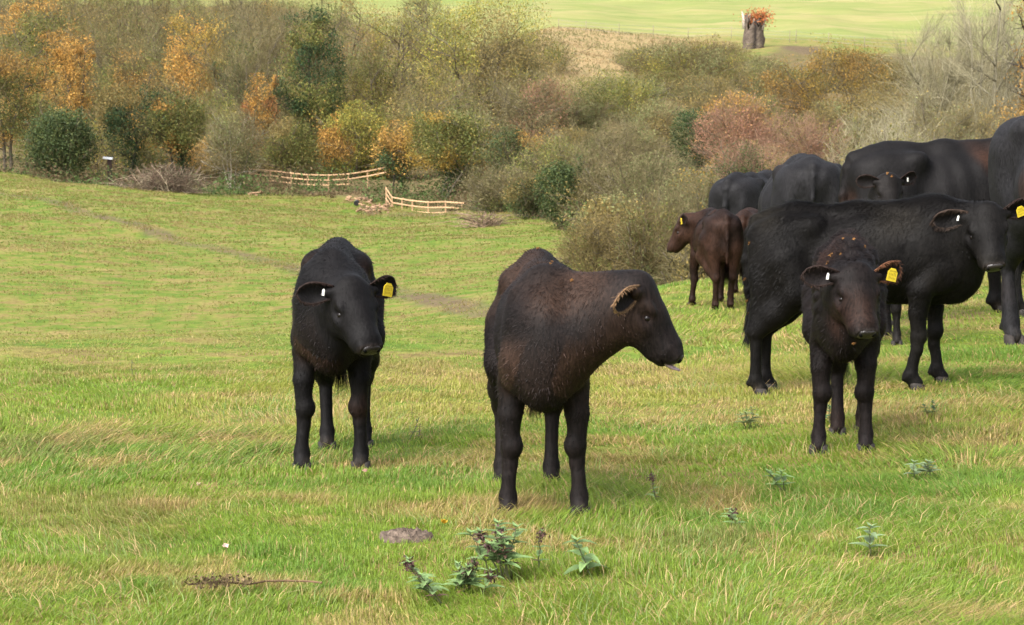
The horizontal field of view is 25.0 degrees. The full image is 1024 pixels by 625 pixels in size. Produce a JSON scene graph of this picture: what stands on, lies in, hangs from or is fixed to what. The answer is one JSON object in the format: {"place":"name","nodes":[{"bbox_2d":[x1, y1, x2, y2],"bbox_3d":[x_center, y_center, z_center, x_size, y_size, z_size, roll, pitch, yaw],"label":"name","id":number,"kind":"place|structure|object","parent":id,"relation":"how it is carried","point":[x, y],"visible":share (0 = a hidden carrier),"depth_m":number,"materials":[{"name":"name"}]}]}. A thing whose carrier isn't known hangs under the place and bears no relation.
{"place":"outdoors","nodes":[
{"label":"outdoors","id":0,"kind":"place"},
{"bbox_2d":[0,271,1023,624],"bbox_3d":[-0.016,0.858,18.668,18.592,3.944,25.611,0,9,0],"label":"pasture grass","id":1,"kind":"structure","parent":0,"point":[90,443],"depth_m":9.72,"materials":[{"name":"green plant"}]},
{"bbox_2d":[0,0,1023,624],"bbox_3d":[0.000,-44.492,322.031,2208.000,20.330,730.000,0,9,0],"label":"ground","id":2,"kind":"structure","parent":0,"point":[884,22],"depth_m":65.26,"materials":[{"name":"green plant"}]},
{"bbox_2d":[0,41,64,170],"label":"tree","id":3,"kind":"object","parent":2,"relation":"on","point":[17,104],"visible":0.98,"depth_m":155.36,"materials":[{"name":"orange plant"}]},
{"bbox_2d":[0,83,72,167],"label":"tree","id":4,"kind":"object","parent":2,"relation":"on","point":[41,106],"visible":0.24,"depth_m":165.50,"materials":[{"name":"brown plant"}]},
{"bbox_2d":[0,0,102,139],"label":"tree","id":5,"kind":"object","parent":2,"relation":"on","point":[41,37],"visible":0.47,"depth_m":187.35,"materials":[{"name":"orange plant"}]},
{"bbox_2d":[15,105,104,179],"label":"bush","id":6,"kind":"object","parent":2,"relation":"on","point":[60,130],"visible":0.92,"depth_m":146.86,"materials":[{"name":"green plant"}]},
{"bbox_2d":[27,0,100,104],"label":"tree","id":7,"kind":"object","parent":2,"relation":"on","point":[69,6],"visible":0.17,"depth_m":227.45,"materials":[{"name":"plant"}]},
{"bbox_2d":[32,32,102,141],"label":"tree","id":8,"kind":"object","parent":2,"relation":"on","point":[60,57],"visible":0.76,"depth_m":177.09,"materials":[{"name":"orange plant"}]},
{"bbox_2d":[46,0,124,118],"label":"tree","id":9,"kind":"object","parent":2,"relation":"on","point":[93,23],"visible":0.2,"depth_m":218.47,"materials":[{"name":"brown plant"}]},
{"bbox_2d":[44,56,136,150],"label":"tree","id":10,"kind":"object","parent":2,"relation":"on","point":[95,90],"visible":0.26,"depth_m":185.07,"materials":[{"name":"brown plant"}]},
{"bbox_2d":[56,118,151,175],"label":"bush","id":11,"kind":"object","parent":2,"relation":"on","point":[102,160],"visible":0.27,"depth_m":160.09,"materials":[{"name":"green plant"}]},
{"bbox_2d":[63,0,149,79],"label":"tree","id":12,"kind":"object","parent":2,"relation":"on","point":[124,16],"visible":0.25,"depth_m":234.02,"materials":[{"name":"brown plant"}]},
{"bbox_2d":[64,0,175,109],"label":"tree","id":13,"kind":"object","parent":2,"relation":"on","point":[98,59],"visible":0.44,"depth_m":198.29,"materials":[{"name":"brown plant"}]},
{"bbox_2d":[78,45,186,149],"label":"tree","id":14,"kind":"object","parent":2,"relation":"on","point":[136,72],"visible":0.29,"depth_m":174.94,"materials":[{"name":"brown plant"}]},
{"bbox_2d":[75,74,199,179],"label":"tree","id":15,"kind":"object","parent":2,"relation":"on","point":[113,121],"visible":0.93,"depth_m":152.73,"materials":[{"name":"green plant"}]},
{"bbox_2d":[107,0,188,78],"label":"tree","id":16,"kind":"object","parent":2,"relation":"on","point":[147,3],"visible":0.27,"depth_m":245.13,"materials":[{"name":"brown plant"}]},
{"bbox_2d":[108,0,196,94],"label":"tree","id":17,"kind":"object","parent":2,"relation":"on","point":[160,27],"visible":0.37,"depth_m":224.45,"materials":[{"name":"brown plant"}]},
{"bbox_2d":[105,135,209,172],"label":"bush","id":18,"kind":"object","parent":2,"relation":"on","point":[150,156],"visible":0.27,"depth_m":163.51,"materials":[{"name":"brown plant"}]},
{"bbox_2d":[103,69,217,165],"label":"tree","id":19,"kind":"object","parent":2,"relation":"on","point":[174,88],"visible":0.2,"depth_m":167.00,"materials":[{"name":"brown plant"}]},
{"bbox_2d":[121,90,209,180],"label":"tree","id":20,"kind":"object","parent":2,"relation":"on","point":[172,143],"visible":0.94,"depth_m":151.42,"materials":[{"name":"green plant"}]},
{"bbox_2d":[106,161,232,193],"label":"brush pile","id":21,"kind":"object","parent":2,"relation":"on","point":[164,183],"visible":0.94,"depth_m":133.86,"materials":[{"name":"brown plant"}]},
{"bbox_2d":[148,0,232,98],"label":"tree","id":22,"kind":"object","parent":2,"relation":"on","point":[194,6],"visible":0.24,"depth_m":238.27,"materials":[{"name":"brown plant"}]},
{"bbox_2d":[154,9,235,127],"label":"tree","id":23,"kind":"object","parent":2,"relation":"on","point":[188,61],"visible":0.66,"depth_m":194.29,"materials":[{"name":"orange plant"}]},
{"bbox_2d":[150,133,251,179],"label":"bush","id":24,"kind":"object","parent":2,"relation":"on","point":[192,161],"visible":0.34,"depth_m":159.59,"materials":[{"name":"brown plant"}]},
{"bbox_2d":[170,82,258,175],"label":"tree","id":25,"kind":"object","parent":2,"relation":"on","point":[210,104],"visible":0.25,"depth_m":163.58,"materials":[{"name":"brown plant"}]},
{"bbox_2d":[174,2,259,106],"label":"tree","id":26,"kind":"object","parent":2,"relation":"on","point":[232,27],"visible":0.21,"depth_m":220.56,"materials":[{"name":"brown plant"}]},
{"bbox_2d":[170,34,282,145],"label":"tree","id":27,"kind":"object","parent":2,"relation":"on","point":[210,73],"visible":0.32,"depth_m":190.28,"materials":[{"name":"brown plant"}]},
{"bbox_2d":[189,104,278,188],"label":"bush","id":28,"kind":"object","parent":2,"relation":"on","point":[222,130],"visible":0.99,"depth_m":146.65,"materials":[{"name":"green plant"}]},
{"bbox_2d":[201,38,280,162],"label":"tree","id":29,"kind":"object","parent":2,"relation":"on","point":[237,90],"visible":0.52,"depth_m":176.74,"materials":[{"name":"green plant"}]},
{"bbox_2d":[201,0,300,94],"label":"tree","id":30,"kind":"object","parent":2,"relation":"on","point":[248,12],"visible":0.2,"depth_m":233.36,"materials":[{"name":"brown plant"}]},
{"bbox_2d":[182,570,321,590],"bbox_3d":[-0.845,0.858,7.422,0.455,0.087,0.129,-4,10,-22],"label":"dead stalk","id":31,"kind":"object","parent":2,"relation":"on","point":[205,580],"visible":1,"depth_m":7.39,"materials":[{"name":"brown plant"}]},
{"bbox_2d":[202,0,325,118],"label":"tree","id":32,"kind":"object","parent":2,"relation":"on","point":[279,45],"visible":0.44,"depth_m":194.91,"materials":[{"name":"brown plant"}]},
{"bbox_2d":[237,73,291,176],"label":"tree","id":33,"kind":"object","parent":2,"relation":"on","point":[267,102],"visible":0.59,"depth_m":162.56,"materials":[{"name":"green plant"}]},
{"bbox_2d":[235,113,328,181],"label":"bush","id":34,"kind":"object","parent":2,"relation":"on","point":[281,144],"visible":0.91,"depth_m":155.39,"materials":[{"name":"green plant"}]},
{"bbox_2d":[0,171,617,335],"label":"valley grass","id":35,"kind":"structure","parent":2,"relation":"on","point":[228,213],"depth_m":96.79,"materials":[{"name":"green plant"}]},
{"bbox_2d":[259,0,358,175],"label":"tree","id":36,"kind":"object","parent":2,"relation":"on","point":[306,101],"visible":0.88,"depth_m":163.96,"materials":[{"name":"green plant"}]},
{"bbox_2d":[277,0,366,90],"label":"tree","id":37,"kind":"object","parent":2,"relation":"on","point":[321,5],"visible":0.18,"depth_m":222.42,"materials":[{"name":"green plant"}]},
{"bbox_2d":[0,141,686,281],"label":"undergrowth","id":38,"kind":"object","parent":2,"relation":"on","point":[238,191],"visible":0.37,"depth_m":143.06,"materials":[{"name":"brown plant"}]},
{"bbox_2d":[290,236,397,470],"bbox_3d":[-0.804,0.213,10.891,0.495,1.136,1.521,-1,9,-6],"label":"calf","id":39,"kind":"object","parent":2,"relation":"on","point":[341,293],"visible":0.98,"depth_m":10.43},
{"bbox_2d":[301,0,390,121],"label":"tree","id":40,"kind":"object","parent":2,"relation":"on","point":[349,20],"visible":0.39,"depth_m":211.98,"materials":[{"name":"green plant"}]},
{"bbox_2d":[307,97,399,178],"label":"bush","id":41,"kind":"object","parent":2,"relation":"on","point":[341,121],"visible":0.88,"depth_m":157.50,"materials":[{"name":"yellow plant"}]},
{"bbox_2d":[324,42,405,161],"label":"tree","id":42,"kind":"object","parent":2,"relation":"on","point":[373,78],"visible":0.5,"depth_m":168.97,"materials":[{"name":"green plant"}]},
{"bbox_2d":[321,0,448,130],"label":"tree","id":43,"kind":"object","parent":2,"relation":"on","point":[379,45],"visible":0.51,"depth_m":180.29,"materials":[{"name":"green plant"}]},
{"bbox_2d":[362,115,419,196],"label":"tree","id":44,"kind":"object","parent":2,"relation":"on","point":[403,162],"visible":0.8,"depth_m":140.03,"materials":[{"name":"orange plant"}]},
{"bbox_2d":[360,88,433,178],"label":"tree","id":45,"kind":"object","parent":2,"relation":"on","point":[396,112],"visible":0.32,"depth_m":159.63,"materials":[{"name":"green plant"}]},
{"bbox_2d":[379,527,433,542],"bbox_3d":[-0.395,0.835,8.636,0.218,0.068,0.181,0,9,0],"label":"cow pat","id":46,"kind":"object","parent":2,"relation":"on","point":[397,534],"visible":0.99,"depth_m":8.59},
{"bbox_2d":[382,30,463,137],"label":"tree","id":47,"kind":"object","parent":2,"relation":"on","point":[422,74],"visible":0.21,"depth_m":188.76,"materials":[{"name":"green plant"}]},
{"bbox_2d":[398,555,448,604],"bbox_3d":[-0.296,0.860,7.379,0.252,0.156,0.178,9,13,43],"label":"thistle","id":48,"kind":"object","parent":2,"relation":"on","point":[423,580],"visible":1,"depth_m":7.36,"materials":[{"name":"green plant"}]},
{"bbox_2d":[385,0,469,109],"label":"tree","id":49,"kind":"object","parent":2,"relation":"on","point":[420,2],"visible":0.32,"depth_m":207.84,"materials":[{"name":"green plant"}]},
{"bbox_2d":[388,101,501,198],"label":"tree","id":50,"kind":"object","parent":2,"relation":"on","point":[468,141],"visible":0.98,"depth_m":136.70,"materials":[{"name":"green plant"}]},
{"bbox_2d":[387,59,526,176],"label":"tree","id":51,"kind":"object","parent":2,"relation":"on","point":[459,98],"visible":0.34,"depth_m":155.81,"materials":[{"name":"green plant"}]},
{"bbox_2d":[362,0,567,140],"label":"tree","id":52,"kind":"object","parent":2,"relation":"on","point":[465,51],"visible":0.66,"depth_m":165.28,"materials":[{"name":"green plant"}]},
{"bbox_2d":[439,556,505,594],"bbox_3d":[-0.130,0.866,7.524,0.209,0.135,0.152,8,12,41],"label":"nettle","id":53,"kind":"object","parent":2,"relation":"on","point":[466,575],"visible":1,"depth_m":7.53,"materials":[{"name":"green plant"}]},
{"bbox_2d":[427,211,526,229],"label":"brush pile","id":54,"kind":"object","parent":2,"relation":"on","point":[488,222],"visible":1,"depth_m":105.82,"materials":[{"name":"brown plant"}]},
{"bbox_2d":[441,162,531,213],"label":"bush","id":55,"kind":"object","parent":2,"relation":"on","point":[487,191],"visible":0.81,"depth_m":118.92,"materials":[{"name":"green plant"}]},
{"bbox_2d":[455,518,532,581],"bbox_3d":[-0.042,0.811,7.803,0.243,0.205,0.252,7,11,36],"label":"thistle","id":56,"kind":"object","parent":2,"relation":"on","point":[496,550],"visible":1,"depth_m":7.78,"materials":[{"name":"green plant"}]},
{"bbox_2d":[458,45,551,127],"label":"tree","id":57,"kind":"object","parent":2,"relation":"on","point":[518,60],"visible":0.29,"depth_m":168.83,"materials":[{"name":"green plant"}]},
{"bbox_2d":[481,119,566,192],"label":"bush","id":58,"kind":"object","parent":2,"relation":"on","point":[509,145],"visible":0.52,"depth_m":129.81,"materials":[{"name":"green plant"}]},
{"bbox_2d":[497,171,553,219],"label":"bush","id":59,"kind":"object","parent":2,"relation":"on","point":[526,199],"visible":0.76,"depth_m":112.12,"materials":[{"name":"green plant"}]},
{"bbox_2d":[459,63,592,151],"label":"tree","id":60,"kind":"object","parent":2,"relation":"on","point":[531,113],"visible":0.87,"depth_m":145.01,"materials":[{"name":"green plant"}]},
{"bbox_2d":[490,131,597,192],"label":"bush","id":61,"kind":"object","parent":2,"relation":"on","point":[550,152],"visible":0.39,"depth_m":123.89,"materials":[{"name":"green plant"}]},
{"bbox_2d":[491,35,607,78],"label":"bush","id":62,"kind":"object","parent":2,"relation":"on","point":[560,51],"visible":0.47,"depth_m":184.58,"materials":[{"name":"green plant"}]},
{"bbox_2d":[530,154,599,229],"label":"bush","id":63,"kind":"object","parent":2,"relation":"on","point":[555,171],"visible":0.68,"depth_m":101.09,"materials":[{"name":"green plant"}]},
{"bbox_2d":[521,87,623,141],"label":"bush","id":64,"kind":"object","parent":2,"relation":"on","point":[581,122],"visible":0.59,"depth_m":147.23,"materials":[{"name":"green plant"}]},
{"bbox_2d":[533,118,621,176],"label":"bush","id":65,"kind":"object","parent":2,"relation":"on","point":[572,136],"visible":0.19,"depth_m":127.66,"materials":[{"name":"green plant"}]},
{"bbox_2d":[481,247,683,517],"bbox_3d":[0.159,0.304,9.496,0.672,1.122,1.444,-3,10,-19],"label":"calf","id":66,"kind":"object","parent":2,"relation":"on","point":[556,334],"visible":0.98,"depth_m":8.98},
{"bbox_2d":[563,534,610,575],"bbox_3d":[0.247,0.829,7.886,0.165,0.143,0.159,3,10,18],"label":"nettle","id":67,"kind":"object","parent":2,"relation":"on","point":[586,559],"visible":0.99,"depth_m":7.87,"materials":[{"name":"green plant"}]},
{"bbox_2d":[545,161,644,215],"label":"bush","id":68,"kind":"object","parent":2,"relation":"on","point":[580,192],"visible":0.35,"depth_m":99.87,"materials":[{"name":"green plant"}]},
{"bbox_2d":[547,67,653,118],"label":"bush","id":69,"kind":"object","parent":2,"relation":"on","point":[587,86],"visible":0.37,"depth_m":158.84,"materials":[{"name":"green plant"}]},
{"bbox_2d":[545,208,656,271],"bbox_3d":[1.980,-1.336,50.726,3.358,2.140,3.168,0,9,0],"label":"bush","id":70,"kind":"object","parent":2,"relation":"on","point":[594,245],"visible":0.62,"depth_m":50.28,"materials":[{"name":"green plant"}]},
{"bbox_2d":[557,187,668,246],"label":"bush","id":71,"kind":"object","parent":2,"relation":"on","point":[605,204],"visible":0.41,"depth_m":78.22,"materials":[{"name":"green plant"}]},
{"bbox_2d":[541,109,688,191],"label":"bush","id":72,"kind":"object","parent":2,"relation":"on","point":[634,147],"visible":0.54,"depth_m":115.77,"materials":[{"name":"green plant"}]},
{"bbox_2d":[557,64,679,120],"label":"bush","id":73,"kind":"object","parent":2,"relation":"on","point":[624,96],"visible":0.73,"depth_m":157.26,"materials":[{"name":"green plant"}]},
{"bbox_2d":[516,25,739,100],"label":"slope grass","id":74,"kind":"structure","parent":2,"relation":"on","point":[584,45],"depth_m":215.14,"materials":[{"name":"plant"}]},
{"bbox_2d":[572,144,702,219],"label":"bush","id":75,"kind":"object","parent":2,"relation":"on","point":[639,168],"visible":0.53,"depth_m":84.12,"materials":[{"name":"green plant"}]},
{"bbox_2d":[599,186,696,286],"bbox_3d":[2.908,-1.364,47.406,2.452,2.540,2.466,4,10,24],"label":"bush","id":76,"kind":"object","parent":2,"relation":"on","point":[644,224],"visible":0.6,"depth_m":47.10,"materials":[{"name":"green plant"}]},
{"bbox_2d":[607,95,698,157],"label":"bush","id":77,"kind":"object","parent":2,"relation":"on","point":[655,113],"visible":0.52,"depth_m":133.41,"materials":[{"name":"green plant"}]},
{"bbox_2d":[604,63,709,98],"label":"bush","id":78,"kind":"object","parent":2,"relation":"on","point":[667,81],"visible":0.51,"depth_m":174.89,"materials":[{"name":"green plant"}]},
{"bbox_2d":[644,163,722,251],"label":"bush","id":79,"kind":"object","parent":2,"relation":"on","point":[698,193],"visible":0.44,"depth_m":66.12,"materials":[{"name":"green plant"}]},
{"bbox_2d":[639,232,739,284],"bbox_3d":[3.560,-0.893,44.308,2.475,1.833,2.143,-9,13,-43],"label":"bush","id":80,"kind":"object","parent":2,"relation":"on","point":[682,264],"visible":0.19,"depth_m":44.10,"materials":[{"name":"green plant"}]},
{"bbox_2d":[613,32,775,87],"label":"bush","id":81,"kind":"object","parent":2,"relation":"on","point":[674,61],"visible":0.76,"depth_m":180.46,"materials":[{"name":"green plant"}]},
{"bbox_2d":[664,107,726,174],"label":"bush","id":82,"kind":"object","parent":2,"relation":"on","point":[687,116],"visible":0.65,"depth_m":120.64,"materials":[{"name":"green plant"}]},
{"bbox_2d":[659,74,747,108],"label":"bush","id":83,"kind":"object","parent":2,"relation":"on","point":[690,94],"visible":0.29,"depth_m":165.02,"materials":[{"name":"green plant"}]},
{"bbox_2d":[667,207,743,310],"bbox_3d":[1.875,-0.506,21.674,0.551,1.066,1.288,-3,10,-15],"label":"calf","id":84,"kind":"object","parent":2,"relation":"on","point":[713,237],"visible":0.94,"depth_m":21.21},
{"bbox_2d":[674,73,766,128],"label":"bush","id":85,"kind":"object","parent":2,"relation":"on","point":[705,100],"visible":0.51,"depth_m":151.25,"materials":[{"name":"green plant"}]},
{"bbox_2d":[684,90,791,170],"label":"bush","id":86,"kind":"object","parent":2,"relation":"on","point":[741,121],"visible":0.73,"depth_m":117.53,"materials":[{"name":"brown plant"}]},
{"bbox_2d":[708,169,771,281],"bbox_3d":[2.726,-0.943,25.533,0.759,1.343,1.880,5,10,28],"label":"cow","id":87,"kind":"object","parent":2,"relation":"on","point":[734,193],"visible":0.26,"depth_m":24.72},
{"bbox_2d":[693,133,788,186],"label":"bush","id":88,"kind":"object","parent":2,"relation":"on","point":[730,164],"visible":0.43,"depth_m":92.05,"materials":[{"name":"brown plant"}]},
{"bbox_2d":[692,58,796,88],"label":"bush","id":89,"kind":"object","parent":2,"relation":"on","point":[731,71],"visible":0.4,"depth_m":180.59,"materials":[{"name":"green plant"}]},
{"bbox_2d":[733,6,775,48],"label":"hollow stump","id":90,"kind":"object","parent":2,"relation":"on","point":[753,28],"visible":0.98,"depth_m":217.38,"materials":[{"name":"grey wood"}]},
{"bbox_2d":[697,47,815,73],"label":"bush","id":91,"kind":"object","parent":2,"relation":"on","point":[755,59],"visible":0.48,"depth_m":190.19,"materials":[{"name":"green plant"}]},
{"bbox_2d":[735,66,842,123],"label":"bush","id":92,"kind":"object","parent":2,"relation":"on","point":[770,85],"visible":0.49,"depth_m":149.42,"materials":[{"name":"brown plant"}]},
{"bbox_2d":[758,153,841,211],"bbox_3d":[2.762,-0.800,22.032,0.868,1.554,2.135,0,9,2],"label":"cow","id":93,"kind":"object","parent":2,"relation":"on","point":[806,177],"visible":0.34,"depth_m":21.04},
{"bbox_2d":[742,106,866,169],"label":"bush","id":94,"kind":"object","parent":2,"relation":"on","point":[797,137],"visible":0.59,"depth_m":105.76,"materials":[{"name":"brown plant"}]},
{"bbox_2d":[774,95,892,162],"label":"bush","id":95,"kind":"object","parent":2,"relation":"on","point":[832,112],"visible":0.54,"depth_m":117.57,"materials":[{"name":"brown plant"}]},
{"bbox_2d":[765,33,903,126],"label":"bush","id":96,"kind":"object","parent":2,"relation":"on","point":[820,65],"visible":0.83,"depth_m":145.04,"materials":[{"name":"brown plant"}]},
{"bbox_2d":[799,228,903,453],"bbox_3d":[1.631,0.149,11.207,0.495,1.133,1.492,1,9,8],"label":"calf","id":97,"kind":"object","parent":2,"relation":"on","point":[845,277],"visible":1,"depth_m":10.78},
{"bbox_2d":[832,50,918,95],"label":"bush","id":98,"kind":"object","parent":2,"relation":"on","point":[889,74],"visible":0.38,"depth_m":168.88,"materials":[{"name":"brown plant"}]},
{"bbox_2d":[738,192,1023,394],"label":"young bullock","id":99,"kind":"object","parent":2,"relation":"on","point":[944,249],"visible":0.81,"depth_m":13.44,"materials":[{"name":"fur"}]},
{"bbox_2d":[834,76,933,160],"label":"bush","id":100,"kind":"object","parent":2,"relation":"on","point":[878,100],"visible":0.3,"depth_m":121.28,"materials":[{"name":"brown plant"}]},
{"bbox_2d":[814,105,954,165],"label":"bush","id":101,"kind":"object","parent":2,"relation":"on","point":[895,133],"visible":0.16,"depth_m":71.83,"materials":[{"name":"beige plant"}]},
{"bbox_2d":[855,171,916,344],"bbox_3d":[2.691,-0.393,17.028,0.485,1.401,1.297,1,9,5],"label":"calf","id":102,"kind":"object","parent":2,"relation":"on","point":[887,186],"visible":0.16,"depth_m":16.42},
{"bbox_2d":[837,137,1023,324],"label":"cow","id":103,"kind":"object","parent":2,"relation":"on","point":[953,167],"visible":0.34,"depth_m":18.45},
{"bbox_2d":[860,7,1013,141],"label":"tree","id":104,"kind":"object","parent":2,"relation":"on","point":[918,80],"visible":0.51,"depth_m":106.75,"materials":[{"name":"beige plant"}]},
{"bbox_2d":[884,84,1008,142],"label":"bush","id":105,"kind":"object","parent":2,"relation":"on","point":[959,125],"visible":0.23,"depth_m":76.03,"materials":[{"name":"beige plant"}]},
{"bbox_2d":[919,0,1023,139],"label":"tree","id":106,"kind":"object","parent":2,"relation":"on","point":[995,55],"visible":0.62,"depth_m":102.92,"materials":[{"name":"grey plant"}]},
{"bbox_2d":[983,0,1023,121],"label":"tree","id":107,"kind":"object","parent":2,"relation":"on","point":[1022,61],"visible":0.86,"depth_m":88.17,"materials":[{"name":"beige plant"}]},
{"bbox_2d":[987,115,1023,345],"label":"cow","id":108,"kind":"object","parent":2,"relation":"on","point":[1005,177],"visible":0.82,"depth_m":16.11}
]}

